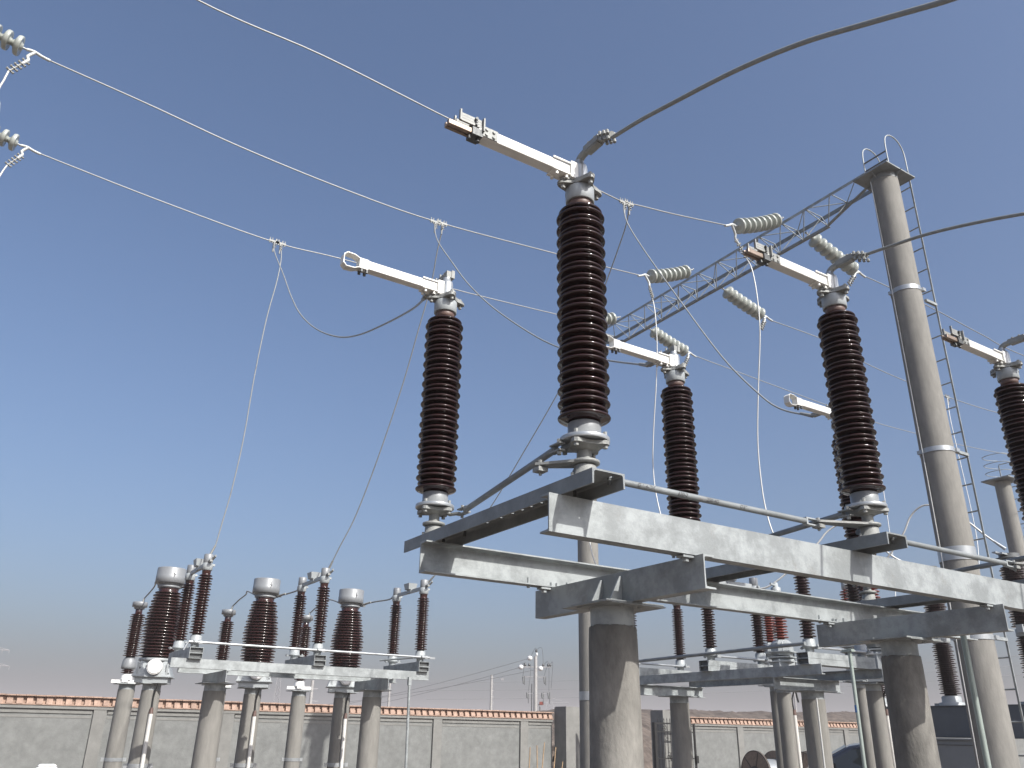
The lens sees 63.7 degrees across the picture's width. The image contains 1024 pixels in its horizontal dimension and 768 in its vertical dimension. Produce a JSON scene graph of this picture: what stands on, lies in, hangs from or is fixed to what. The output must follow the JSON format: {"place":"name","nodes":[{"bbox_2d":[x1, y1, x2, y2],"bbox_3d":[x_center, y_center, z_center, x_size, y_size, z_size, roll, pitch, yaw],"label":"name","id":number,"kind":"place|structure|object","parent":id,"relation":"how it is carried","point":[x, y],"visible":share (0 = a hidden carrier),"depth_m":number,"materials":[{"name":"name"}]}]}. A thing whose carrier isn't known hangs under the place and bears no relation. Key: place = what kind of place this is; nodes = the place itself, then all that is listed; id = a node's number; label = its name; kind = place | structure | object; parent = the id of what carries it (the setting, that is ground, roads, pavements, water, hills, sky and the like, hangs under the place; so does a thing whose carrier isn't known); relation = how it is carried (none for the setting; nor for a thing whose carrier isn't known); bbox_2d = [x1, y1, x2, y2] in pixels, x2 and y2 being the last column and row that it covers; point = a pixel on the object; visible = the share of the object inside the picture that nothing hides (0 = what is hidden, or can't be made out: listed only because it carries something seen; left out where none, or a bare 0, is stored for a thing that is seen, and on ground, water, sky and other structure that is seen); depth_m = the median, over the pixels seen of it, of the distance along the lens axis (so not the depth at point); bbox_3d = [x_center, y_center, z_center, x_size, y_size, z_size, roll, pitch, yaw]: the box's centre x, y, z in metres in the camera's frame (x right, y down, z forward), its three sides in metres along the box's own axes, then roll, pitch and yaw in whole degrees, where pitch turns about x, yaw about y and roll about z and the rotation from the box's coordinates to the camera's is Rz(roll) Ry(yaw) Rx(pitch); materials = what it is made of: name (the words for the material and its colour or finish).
{"place":"outdoors","nodes":[
{"label":"outdoors","id":0,"kind":"place"},
{"bbox_2d":[36,764,56,767],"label":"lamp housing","id":1,"kind":"object","parent":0,"point":[47,766],"visible":1,"depth_m":6.43,"materials":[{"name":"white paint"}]},
{"bbox_2d":[0,693,553,767],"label":"boundary wall","id":2,"kind":"structure","parent":0,"point":[61,731],"depth_m":21.39,"materials":[{"name":"grey concrete"}]},
{"bbox_2d":[0,0,1023,712],"label":"sky","id":3,"kind":"structure","parent":0,"point":[132,323],"materials":[{"name":"blue"}]},
{"bbox_2d":[554,706,579,767],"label":"gate pillar","id":4,"kind":"structure","parent":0,"point":[567,730],"depth_m":25.49,"materials":[{"name":"concrete"}]},
{"bbox_2d":[650,710,672,767],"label":"gate pillar","id":5,"kind":"structure","parent":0,"point":[659,714],"depth_m":27.45,"materials":[{"name":"concrete"}]},
{"bbox_2d":[535,709,856,767],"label":"hills","id":6,"kind":"structure","parent":0,"point":[844,716],"depth_m":48.48,"materials":[{"name":"soil"}]},
{"bbox_2d":[428,665,1021,690],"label":"power line","id":7,"kind":"object","parent":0,"point":[576,688],"visible":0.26,"depth_m":101.23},
{"bbox_2d":[464,655,1022,682],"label":"power line","id":8,"kind":"object","parent":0,"point":[578,680],"visible":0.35,"depth_m":98.80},
{"bbox_2d":[508,674,1023,698],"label":"power line","id":9,"kind":"object","parent":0,"point":[703,693],"visible":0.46,"depth_m":94.43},
{"bbox_2d":[801,751,807,767],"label":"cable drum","id":10,"kind":"object","parent":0,"point":[804,759],"visible":0.22,"depth_m":24.32,"materials":[{"name":"brown wood"}]},
{"bbox_2d":[690,717,1023,767],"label":"boundary wall","id":11,"kind":"structure","parent":0,"point":[726,742],"depth_m":29.80,"materials":[{"name":"grey concrete"}]},
{"label":"ground","id":12,"kind":"structure","parent":0,"visible":0},
{"bbox_2d":[100,683,140,767],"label":"concrete post","id":13,"kind":"object","parent":12,"relation":"on","point":[114,752],"visible":1,"depth_m":15.29,"materials":[{"name":"concrete"}]},
{"bbox_2d":[111,598,147,682],"bbox_3d":[-7.344,4.965,15.983,0.380,1.584,0.460,-15,-28,33],"label":"surge arrester","id":14,"kind":"object","parent":13,"relation":"on","point":[128,665],"visible":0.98,"depth_m":15.89,"materials":[{"name":"ceramic"}]},
{"bbox_2d":[123,682,168,767],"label":"concrete post","id":15,"kind":"object","parent":12,"relation":"on","point":[141,743],"visible":1,"depth_m":12.99,"materials":[{"name":"concrete"}]},
{"bbox_2d":[131,566,186,684],"bbox_3d":[-5.813,4.002,13.704,0.608,1.854,0.629,7,-24,-13],"label":"current transformer","id":16,"kind":"object","parent":15,"relation":"on","point":[158,640],"visible":0.86,"depth_m":13.49,"materials":[{"name":"ceramic"}]},
{"bbox_2d":[191,682,235,767],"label":"concrete post","id":17,"kind":"object","parent":12,"relation":"on","point":[207,736],"visible":1,"depth_m":11.60,"materials":[{"name":"concrete"}]},
{"bbox_2d":[169,657,428,691],"bbox_3d":[-3.316,4.483,12.587,3.920,0.285,1.340,15,-27,-29],"label":"support frame","id":18,"kind":"object","parent":17,"relation":"on","point":[216,671],"visible":0.94,"depth_m":12.37,"materials":[{"name":"metal"}]},
{"bbox_2d":[167,554,216,663],"bbox_3d":[-4.679,3.306,12.090,0.290,1.451,1.401,15,-27,-29],"label":"isolator switch","id":19,"kind":"object","parent":18,"relation":"on","point":[205,565],"visible":0.97,"depth_m":11.87,"materials":[{"name":"ceramic"}]},
{"bbox_2d":[183,640,434,658],"bbox_3d":[-2.876,4.007,12.240,3.873,0.146,0.080,15,-27,-29],"label":"linkage rod","id":20,"kind":"object","parent":19,"relation":"attached to","point":[290,648],"visible":1,"depth_m":12.12,"materials":[{"name":"metal"}]},
{"bbox_2d":[285,568,333,665],"bbox_3d":[-3.180,3.703,12.963,0.290,1.451,1.401,15,-27,-29],"label":"isolator switch","id":21,"kind":"object","parent":18,"relation":"on","point":[316,658],"visible":0.98,"depth_m":12.74,"materials":[{"name":"ceramic"}]},
{"bbox_2d":[383,579,432,671],"bbox_3d":[-1.731,4.087,13.807,0.290,1.451,1.401,15,-27,-29],"label":"isolator switch","id":22,"kind":"object","parent":18,"relation":"on","point":[419,664],"visible":1,"depth_m":13.59,"materials":[{"name":"ceramic"}]},
{"bbox_2d":[361,596,392,605],"bbox_3d":[-2.388,3.970,15.139,0.202,0.081,1.512,15,-27,-29],"label":"connecting wire","id":23,"kind":"object","parent":22,"relation":"attached to","point":[363,604],"visible":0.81,"depth_m":15.49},
{"bbox_2d":[379,657,414,660],"bbox_3d":[-1.783,4.400,13.193,0.709,0.077,0.028,-4,-24,12],"label":"crank rod","id":24,"kind":"object","parent":22,"relation":"attached to","point":[395,659],"visible":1,"depth_m":13.20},
{"bbox_2d":[215,687,232,767],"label":"concrete post","id":25,"kind":"object","parent":12,"relation":"on","point":[217,759],"visible":0.19,"depth_m":16.28,"materials":[{"name":"concrete"}]},
{"bbox_2d":[215,606,235,686],"bbox_3d":[-5.886,5.351,16.832,0.380,1.584,0.460,-15,-28,33],"label":"surge arrester","id":26,"kind":"object","parent":25,"relation":"on","point":[225,632],"visible":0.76,"depth_m":16.85,"materials":[{"name":"ceramic"}]},
{"bbox_2d":[230,687,269,767],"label":"concrete post","id":27,"kind":"object","parent":12,"relation":"on","point":[246,742],"visible":1,"depth_m":13.83,"materials":[{"name":"concrete"}]},
{"bbox_2d":[235,577,281,687],"bbox_3d":[-4.441,4.388,14.557,0.608,1.854,0.629,7,-24,-13],"label":"current transformer","id":28,"kind":"object","parent":27,"relation":"on","point":[261,628],"visible":0.91,"depth_m":14.42,"materials":[{"name":"ceramic"}]},
{"bbox_2d":[273,678,280,702],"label":"lattice pylon","id":29,"kind":"object","parent":12,"relation":"on","point":[278,689],"visible":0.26,"depth_m":108.47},
{"bbox_2d":[281,690,312,767],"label":"concrete post","id":30,"kind":"object","parent":12,"relation":"on","point":[291,759],"visible":1,"depth_m":16.94,"materials":[{"name":"concrete"}]},
{"bbox_2d":[286,612,312,689],"bbox_3d":[-4.479,5.705,17.659,0.380,1.584,0.460,-15,-28,33],"label":"surge arrester","id":31,"kind":"object","parent":30,"relation":"on","point":[299,683],"visible":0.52,"depth_m":17.64,"materials":[{"name":"ceramic"}]},
{"bbox_2d":[309,680,317,703],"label":"utility pole","id":32,"kind":"object","parent":12,"relation":"on","point":[311,693],"visible":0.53,"depth_m":63.83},
{"bbox_2d":[324,691,358,767],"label":"concrete post","id":33,"kind":"object","parent":12,"relation":"on","point":[338,736],"visible":0.92,"depth_m":14.67,"materials":[{"name":"concrete"}]},
{"bbox_2d":[326,588,364,693],"bbox_3d":[-3.078,4.791,15.397,0.608,1.854,0.629,7,-24,-13],"label":"current transformer","id":34,"kind":"object","parent":33,"relation":"on","point":[347,635],"visible":0.86,"depth_m":15.26,"materials":[{"name":"ceramic"}]},
{"bbox_2d":[353,689,391,767],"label":"concrete post","id":35,"kind":"object","parent":12,"relation":"on","point":[368,746],"visible":1,"depth_m":12.80,"materials":[{"name":"concrete"}]},
{"bbox_2d":[387,683,391,706],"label":"utility pole","id":36,"kind":"object","parent":12,"relation":"on","point":[388,704],"visible":0.3,"depth_m":69.42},
{"bbox_2d":[404,677,411,767],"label":"operating pipe","id":37,"kind":"object","parent":12,"relation":"on","point":[409,681],"visible":1,"depth_m":12.60,"materials":[{"name":"metal"}]},
{"bbox_2d":[490,675,503,709],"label":"utility pole","id":38,"kind":"object","parent":12,"relation":"on","point":[491,686],"visible":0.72,"depth_m":70.31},
{"bbox_2d":[518,647,552,711],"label":"utility pole","id":39,"kind":"object","parent":12,"relation":"on","point":[535,676],"visible":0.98,"depth_m":58.40,"materials":[{"name":"metal"}]},
{"bbox_2d":[354,659,525,702],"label":"power line","id":40,"kind":"object","parent":39,"relation":"attached to","point":[449,680],"visible":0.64,"depth_m":63.92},
{"bbox_2d":[350,670,532,701],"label":"power line","id":41,"kind":"object","parent":39,"relation":"attached to","point":[455,685],"visible":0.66,"depth_m":63.76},
{"bbox_2d":[530,698,568,709],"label":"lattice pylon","id":42,"kind":"object","parent":12,"relation":"on","point":[548,703],"visible":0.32,"depth_m":391.21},
{"bbox_2d":[552,745,554,767],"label":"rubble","id":43,"kind":"object","parent":12,"relation":"on","point":[553,750],"visible":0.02,"depth_m":31.89,"materials":[{"name":"concrete"}]},
{"bbox_2d":[652,718,698,767],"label":"gate leaf","id":44,"kind":"object","parent":12,"relation":"on","point":[655,746],"visible":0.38,"depth_m":26.77,"materials":[{"name":"black metal"}]},
{"bbox_2d":[658,695,699,767],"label":"concrete post","id":45,"kind":"object","parent":12,"relation":"on","point":[682,754],"visible":1,"depth_m":12.76,"materials":[{"name":"concrete"}]},
{"bbox_2d":[640,663,882,697],"bbox_3d":[3.327,4.411,12.119,1.340,0.285,3.970,15,-27,-29],"label":"support frame","id":46,"kind":"object","parent":45,"relation":"on","point":[802,677],"visible":0.85,"depth_m":11.49,"materials":[{"name":"metal"}]},
{"bbox_2d":[634,604,690,675],"bbox_3d":[2.383,4.162,13.790,1.401,1.451,0.290,15,-27,-29],"label":"isolator switch","id":47,"kind":"object","parent":46,"relation":"on","point":[677,619],"visible":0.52,"depth_m":13.92,"materials":[{"name":"ceramic"}]},
{"bbox_2d":[639,662,689,667],"bbox_3d":[2.493,4.627,13.565,1.150,0.040,0.050,15,-27,-29],"label":"linkage rod","id":48,"kind":"object","parent":47,"relation":"attached to","point":[656,664],"visible":0.78,"depth_m":13.54,"materials":[{"name":"metal"}]},
{"bbox_2d":[699,577,772,671],"bbox_3d":[3.326,3.599,12.427,1.401,1.451,0.290,15,-27,-29],"label":"isolator switch","id":49,"kind":"object","parent":46,"relation":"on","point":[710,663],"visible":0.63,"depth_m":12.15,"materials":[{"name":"ceramic"}]},
{"bbox_2d":[639,642,805,662],"bbox_3d":[2.682,3.970,12.060,0.048,0.088,3.950,15,-27,-29],"label":"linkage rod","id":50,"kind":"object","parent":49,"relation":"attached to","point":[728,651],"visible":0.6,"depth_m":11.56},
{"bbox_2d":[715,655,771,661],"bbox_3d":[3.435,4.065,12.202,1.150,0.040,0.050,15,-27,-29],"label":"linkage rod","id":51,"kind":"object","parent":49,"relation":"attached to","point":[743,658],"visible":0.96,"depth_m":12.17,"materials":[{"name":"metal"}]},
{"bbox_2d":[793,575,875,669],"bbox_3d":[4.268,3.037,11.064,1.401,1.451,0.290,15,-27,-29],"label":"isolator switch","id":52,"kind":"object","parent":46,"relation":"on","point":[809,655],"visible":0.42,"depth_m":10.75,"materials":[{"name":"grey paint"}]},
{"bbox_2d":[814,647,873,653],"bbox_3d":[4.378,3.502,10.839,1.150,0.040,0.050,15,-27,-29],"label":"linkage rod","id":53,"kind":"object","parent":52,"relation":"attached to","point":[840,649],"visible":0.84,"depth_m":10.75,"materials":[{"name":"metal"}]},
{"bbox_2d":[419,492,1023,767],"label":"support frame","id":54,"kind":"object","parent":12,"relation":"on","point":[610,599],"visible":1,"depth_m":4.61,"materials":[{"name":"metal"}]},
{"bbox_2d":[340,108,624,552],"bbox_3d":[-0.332,-0.147,4.349,0.907,1.960,2.013,15,-27,-29],"label":"isolator switch","id":55,"kind":"object","parent":54,"relation":"on","point":[583,392],"visible":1,"depth_m":4.06,"materials":[{"name":"ceramic"}]},
{"bbox_2d":[611,0,956,138],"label":"flexible conductor","id":56,"kind":"object","parent":55,"relation":"attached to","point":[902,13],"visible":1,"depth_m":3.12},
{"bbox_2d":[606,239,907,581],"bbox_3d":[1.353,0.299,5.330,0.907,1.960,2.013,15,-27,-29],"label":"isolator switch","id":57,"kind":"object","parent":54,"relation":"on","point":[858,453],"visible":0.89,"depth_m":5.00,"materials":[{"name":"ceramic"}]},
{"bbox_2d":[572,469,820,529],"bbox_3d":[1.000,0.591,4.171,1.700,0.068,0.034,15,-27,-29],"label":"linkage rod","id":58,"kind":"object","parent":57,"relation":"attached to","point":[698,498],"visible":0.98,"depth_m":4.18,"materials":[{"name":"grey paint"}]},
{"bbox_2d":[866,212,1023,255],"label":"flexible conductor","id":59,"kind":"object","parent":57,"relation":"attached to","point":[947,229],"visible":1,"depth_m":4.64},
{"bbox_2d":[784,326,1023,608],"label":"isolator switch","id":60,"kind":"object","parent":54,"relation":"on","point":[1008,395],"visible":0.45,"depth_m":6.10,"materials":[{"name":"ceramic"}]},
{"bbox_2d":[855,529,1016,569],"bbox_3d":[2.698,1.040,5.159,1.670,0.068,0.033,15,-27,-29],"label":"linkage rod","id":61,"kind":"object","parent":60,"relation":"attached to","point":[1003,563],"visible":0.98,"depth_m":5.22,"materials":[{"name":"grey paint"}]},
{"bbox_2d":[741,750,776,767],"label":"cable drum","id":62,"kind":"object","parent":12,"relation":"on","point":[754,759],"visible":0.88,"depth_m":23.83,"materials":[{"name":"brown wood"}]},
{"bbox_2d":[758,685,783,767],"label":"concrete post","id":63,"kind":"object","parent":12,"relation":"on","point":[776,729],"visible":0.41,"depth_m":15.11,"materials":[{"name":"concrete"}]},
{"bbox_2d":[761,616,775,684],"bbox_3d":[4.947,4.965,15.751,0.400,2.002,0.515,-16,-28,34],"label":"voltage transformer","id":64,"kind":"object","parent":63,"relation":"on","point":[769,630],"visible":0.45,"depth_m":15.76,"materials":[{"name":"ceramic"}]},
{"bbox_2d":[764,686,802,767],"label":"concrete post","id":65,"kind":"object","parent":12,"relation":"on","point":[790,742],"visible":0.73,"depth_m":13.78,"materials":[{"name":"concrete"}]},
{"bbox_2d":[767,582,798,702],"bbox_3d":[4.695,4.480,14.365,0.400,2.002,0.515,-16,-28,34],"label":"voltage transformer","id":66,"kind":"object","parent":65,"relation":"on","point":[785,656],"visible":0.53,"depth_m":14.22,"materials":[{"name":"grey paint"}]},
{"bbox_2d":[577,135,1023,767],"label":"gantry","id":67,"kind":"object","parent":12,"relation":"on","point":[883,183],"visible":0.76,"depth_m":11.45,"materials":[{"name":"concrete"}]},
{"bbox_2d":[605,312,620,324],"bbox_3d":[1.704,-1.187,17.076,1.440,0.916,0.262,15,-27,-29],"label":"insulator string","id":68,"kind":"object","parent":67,"relation":"attached to","point":[611,318],"visible":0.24,"depth_m":17.34,"materials":[{"name":"grey ceramic"}]},
{"bbox_2d":[41,154,556,314],"bbox_3d":[-2.506,-2.199,14.582,10.442,0.508,0.018,15,-27,-29],"label":"line conductor","id":69,"kind":"object","parent":68,"relation":"attached to","point":[252,234],"visible":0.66,"depth_m":13.23,"materials":[{"name":"metal"}]},
{"bbox_2d":[210,240,285,553],"bbox_3d":[-4.105,0.053,12.856,0.613,5.196,0.168,-14,-27,32],"label":"dropper cable","id":70,"kind":"object","parent":69,"relation":"hanging from","point":[280,249],"visible":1,"depth_m":12.87,"materials":[{"name":"metal"}]},
{"bbox_2d":[269,237,425,337],"bbox_3d":[-2.153,-1.472,9.725,0.368,4.776,7.532,12,-26,-25],"label":"dropper cable","id":71,"kind":"object","parent":69,"relation":"hanging from","point":[381,325],"visible":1,"depth_m":9.15,"materials":[{"name":"metal"}]},
{"bbox_2d":[637,265,693,299],"bbox_3d":[2.883,-1.964,15.425,1.443,0.895,0.321,15,-27,-29],"label":"insulator string","id":72,"kind":"object","parent":67,"relation":"attached to","point":[671,274],"visible":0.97,"depth_m":15.32,"materials":[{"name":"grey ceramic"}]},
{"bbox_2d":[652,300,660,513],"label":"dropper cable","id":73,"kind":"object","parent":72,"relation":"hanging from","point":[654,409],"visible":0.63,"depth_m":14.40,"materials":[{"name":"metal"}]},
{"bbox_2d":[646,325,696,365],"bbox_3d":[3.450,-0.800,17.803,1.428,0.692,0.262,15,-27,-29],"label":"insulator string","id":74,"kind":"object","parent":67,"relation":"attached to","point":[666,339],"visible":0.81,"depth_m":17.73,"materials":[{"name":"grey ceramic"}]},
{"bbox_2d":[697,356,1006,454],"bbox_3d":[9.938,0.928,21.575,14.061,0.498,0.018,15,-27,-29],"label":"line conductor","id":75,"kind":"object","parent":74,"relation":"attached to","point":[825,404],"visible":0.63,"depth_m":19.71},
{"bbox_2d":[721,287,772,329],"bbox_3d":[4.611,-1.467,16.184,1.458,0.694,0.262,15,-27,-29],"label":"insulator string","id":76,"kind":"object","parent":67,"relation":"attached to","point":[740,301],"visible":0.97,"depth_m":16.12,"materials":[{"name":"grey ceramic"}]},
{"bbox_2d":[773,321,996,412],"bbox_3d":[11.430,0.370,20.141,14.821,0.582,0.018,15,-27,-29],"label":"line conductor","id":77,"kind":"object","parent":76,"relation":"attached to","point":[875,367],"visible":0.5,"depth_m":18.09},
{"bbox_2d":[945,394,979,563],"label":"dropper cable","id":78,"kind":"object","parent":77,"relation":"hanging from","point":[947,397],"visible":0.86,"depth_m":18.33,"materials":[{"name":"metal"}]},
{"bbox_2d":[724,213,783,257],"bbox_3d":[4.054,-2.531,13.671,1.503,1.125,0.262,15,-27,-29],"label":"insulator string","id":79,"kind":"object","parent":67,"relation":"attached to","point":[756,224],"visible":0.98,"depth_m":13.57,"materials":[{"name":"grey ceramic"}]},
{"bbox_2d":[197,0,724,225],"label":"line conductor","id":80,"kind":"object","parent":79,"relation":"attached to","point":[409,98],"visible":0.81,"depth_m":10.12,"materials":[{"name":"metal"}]},
{"bbox_2d":[428,198,633,583],"bbox_3d":[0.375,0.370,13.052,0.630,4.983,4.934,18,-28,-34],"label":"dropper cable","id":81,"kind":"object","parent":80,"relation":"hanging from","point":[629,206],"visible":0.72,"depth_m":12.65,"materials":[{"name":"metal"}]},
{"bbox_2d":[619,197,812,417],"bbox_3d":[2.163,-1.203,9.837,0.192,4.505,3.208,9,-24,-19],"label":"dropper cable","id":82,"kind":"object","parent":80,"relation":"hanging from","point":[624,203],"visible":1,"depth_m":9.50,"materials":[{"name":"metal"}]},
{"bbox_2d":[746,258,773,532],"bbox_3d":[3.790,0.163,12.317,0.151,4.976,0.486,12,-25,-25],"label":"dropper cable","id":83,"kind":"object","parent":79,"relation":"hanging from","point":[758,391],"visible":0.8,"depth_m":12.46,"materials":[{"name":"metal"}]},
{"bbox_2d":[805,231,865,285],"bbox_3d":[5.779,-2.162,14.647,1.568,0.774,0.262,15,-27,-29],"label":"insulator string","id":84,"kind":"object","parent":67,"relation":"attached to","point":[824,247],"visible":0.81,"depth_m":14.56,"materials":[{"name":"grey ceramic"}]},
{"bbox_2d":[866,277,1023,355],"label":"line conductor","id":85,"kind":"object","parent":84,"relation":"attached to","point":[951,318],"visible":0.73,"depth_m":16.41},
{"bbox_2d":[787,690,837,767],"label":"concrete post","id":86,"kind":"object","parent":12,"relation":"on","point":[812,734],"visible":1,"depth_m":10.79,"materials":[{"name":"concrete"}]},
{"bbox_2d":[815,698,825,767],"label":"earth rod","id":87,"kind":"object","parent":86,"relation":"attached to","point":[820,733],"visible":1,"depth_m":10.67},
{"bbox_2d":[808,743,862,767],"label":"parked car","id":88,"kind":"object","parent":12,"relation":"on","point":[847,756],"visible":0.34,"depth_m":15.42,"materials":[{"name":"paint"}]},
{"bbox_2d":[841,649,866,767],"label":"operating pipe","id":89,"kind":"object","parent":12,"relation":"on","point":[856,705],"visible":1,"depth_m":9.77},
{"bbox_2d":[842,680,875,767],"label":"concrete post","id":90,"kind":"object","parent":12,"relation":"on","point":[866,728],"visible":0.56,"depth_m":13.69,"materials":[{"name":"concrete"}]},
{"bbox_2d":[839,583,867,680],"bbox_3d":[5.932,4.376,14.326,0.400,2.002,0.515,-16,-28,34],"label":"voltage transformer","id":91,"kind":"object","parent":90,"relation":"on","point":[843,594],"visible":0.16,"depth_m":14.29,"materials":[{"name":"metal"}]},
{"bbox_2d":[887,504,1005,557],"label":"arched cable","id":92,"kind":"object","parent":91,"relation":"attached to","point":[976,528],"visible":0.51,"depth_m":14.30,"materials":[{"name":"metal"}]},
{"bbox_2d":[856,682,895,767],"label":"concrete post","id":93,"kind":"object","parent":12,"relation":"on","point":[881,732],"visible":0.82,"depth_m":12.44,"materials":[{"name":"concrete"}]},
{"bbox_2d":[861,586,883,682],"bbox_3d":[5.708,3.876,12.901,0.400,2.002,0.515,-16,-28,34],"label":"voltage transformer","id":94,"kind":"object","parent":93,"relation":"on","point":[875,649],"visible":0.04,"depth_m":12.64,"materials":[{"name":"metal"}]},
{"bbox_2d":[856,551,1023,767],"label":"circuit breaker","id":95,"kind":"object","parent":12,"relation":"on","point":[952,731],"visible":0.34,"depth_m":13.25,"materials":[{"name":"blue paint"}]},
{"bbox_2d":[761,526,899,588],"bbox_3d":[5.913,3.082,14.889,2.891,1.172,0.152,-4,-24,12],"label":"arched cable","id":96,"kind":"object","parent":95,"relation":"attached to","point":[818,542],"visible":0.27,"depth_m":14.97,"materials":[{"name":"metal"}]},
{"bbox_2d":[960,635,991,767],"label":"operating pipe","id":97,"kind":"object","parent":12,"relation":"on","point":[976,707],"depth_m":5.77,"materials":[{"name":"metal"}]},
{"bbox_2d":[981,453,1023,567],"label":"gantry","id":98,"kind":"object","parent":12,"relation":"on","point":[1014,536],"visible":0.72,"depth_m":23.70,"materials":[{"name":"concrete"}]},
{"bbox_3d":[-7.762,0.032,8.628,0.440,9.640,7.020,15,-27,-29],"label":"gantry","id":99,"kind":"object","parent":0,"visible":0},
{"bbox_2d":[0,127,40,167],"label":"insulator string","id":100,"kind":"object","parent":99,"relation":"attached to","point":[13,141],"visible":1,"depth_m":11.81,"materials":[{"name":"grey ceramic"}]},
{"bbox_2d":[0,24,50,73],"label":"insulator string","id":101,"kind":"object","parent":99,"relation":"attached to","point":[7,40],"visible":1,"depth_m":10.04,"materials":[{"name":"grey ceramic"}]},
{"bbox_2d":[50,60,638,274],"bbox_3d":[-1.720,-2.849,12.569,9.622,0.462,0.018,15,-27,-29],"label":"line conductor","id":102,"kind":"object","parent":101,"relation":"attached to","point":[295,169],"visible":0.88,"depth_m":11.62,"materials":[{"name":"metal"}]},
{"bbox_2d":[328,218,446,567],"bbox_3d":[-1.903,0.192,12.911,0.274,5.079,2.776,17,-28,-34],"label":"dropper cable","id":103,"kind":"object","parent":102,"relation":"hanging from","point":[442,224],"visible":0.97,"depth_m":12.94,"materials":[{"name":"metal"}]},
{"bbox_2d":[430,217,647,366],"bbox_3d":[0.011,-1.338,9.760,0.252,4.625,5.331,12,-25,-25],"label":"dropper cable","id":104,"kind":"object","parent":102,"relation":"hanging from","point":[434,222],"visible":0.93,"depth_m":10.05,"materials":[{"name":"metal"}]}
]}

